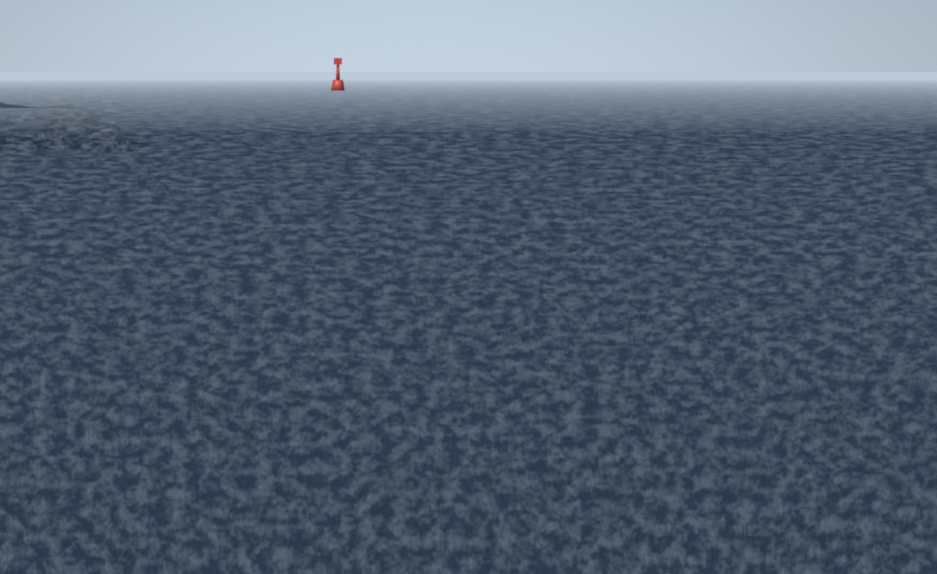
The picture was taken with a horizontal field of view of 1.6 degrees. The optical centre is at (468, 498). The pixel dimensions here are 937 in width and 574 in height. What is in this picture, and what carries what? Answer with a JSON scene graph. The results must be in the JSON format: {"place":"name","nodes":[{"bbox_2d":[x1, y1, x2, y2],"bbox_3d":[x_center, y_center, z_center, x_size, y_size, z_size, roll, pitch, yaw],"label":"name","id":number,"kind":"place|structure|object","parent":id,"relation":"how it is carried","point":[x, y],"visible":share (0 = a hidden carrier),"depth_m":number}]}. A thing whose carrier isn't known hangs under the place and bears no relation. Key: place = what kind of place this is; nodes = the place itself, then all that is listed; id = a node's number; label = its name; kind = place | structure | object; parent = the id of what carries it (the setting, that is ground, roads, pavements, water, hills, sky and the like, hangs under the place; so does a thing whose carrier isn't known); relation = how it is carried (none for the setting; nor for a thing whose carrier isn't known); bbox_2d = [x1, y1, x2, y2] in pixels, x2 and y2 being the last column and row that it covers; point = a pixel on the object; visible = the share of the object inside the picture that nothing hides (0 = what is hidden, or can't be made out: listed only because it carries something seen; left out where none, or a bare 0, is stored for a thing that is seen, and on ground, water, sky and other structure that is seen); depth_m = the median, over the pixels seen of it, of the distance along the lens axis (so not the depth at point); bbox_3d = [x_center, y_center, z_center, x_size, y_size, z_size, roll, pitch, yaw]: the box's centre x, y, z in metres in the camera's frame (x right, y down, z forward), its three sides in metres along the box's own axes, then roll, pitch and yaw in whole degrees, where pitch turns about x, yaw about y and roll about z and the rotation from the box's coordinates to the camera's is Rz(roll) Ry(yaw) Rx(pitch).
{"place":"outdoors","nodes":[
{"label":"outdoors","id":0,"kind":"place"},
{"bbox_2d":[0,72,936,573],"bbox_3d":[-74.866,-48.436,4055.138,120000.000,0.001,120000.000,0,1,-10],"label":"sea","id":1,"kind":"structure","parent":0,"point":[484,322],"depth_m":618.22},
{"bbox_2d":[0,102,36,107],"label":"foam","id":2,"kind":"object","parent":1,"relation":"on","point":[2,105],"visible":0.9,"depth_m":4124.01},
{"bbox_2d":[0,73,146,150],"bbox_3d":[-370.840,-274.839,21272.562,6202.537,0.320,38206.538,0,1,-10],"label":"wavelets","id":3,"kind":"object","parent":1,"relation":"on","point":[99,141],"visible":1,"depth_m":2785.97},
{"bbox_2d":[331,58,344,90],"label":"buoy","id":4,"kind":"object","parent":1,"relation":"on","point":[337,84],"visible":1,"depth_m":7500.28},
{"bbox_2d":[0,0,936,71],"label":"sky","id":5,"kind":"structure","parent":0,"point":[36,35]}
]}

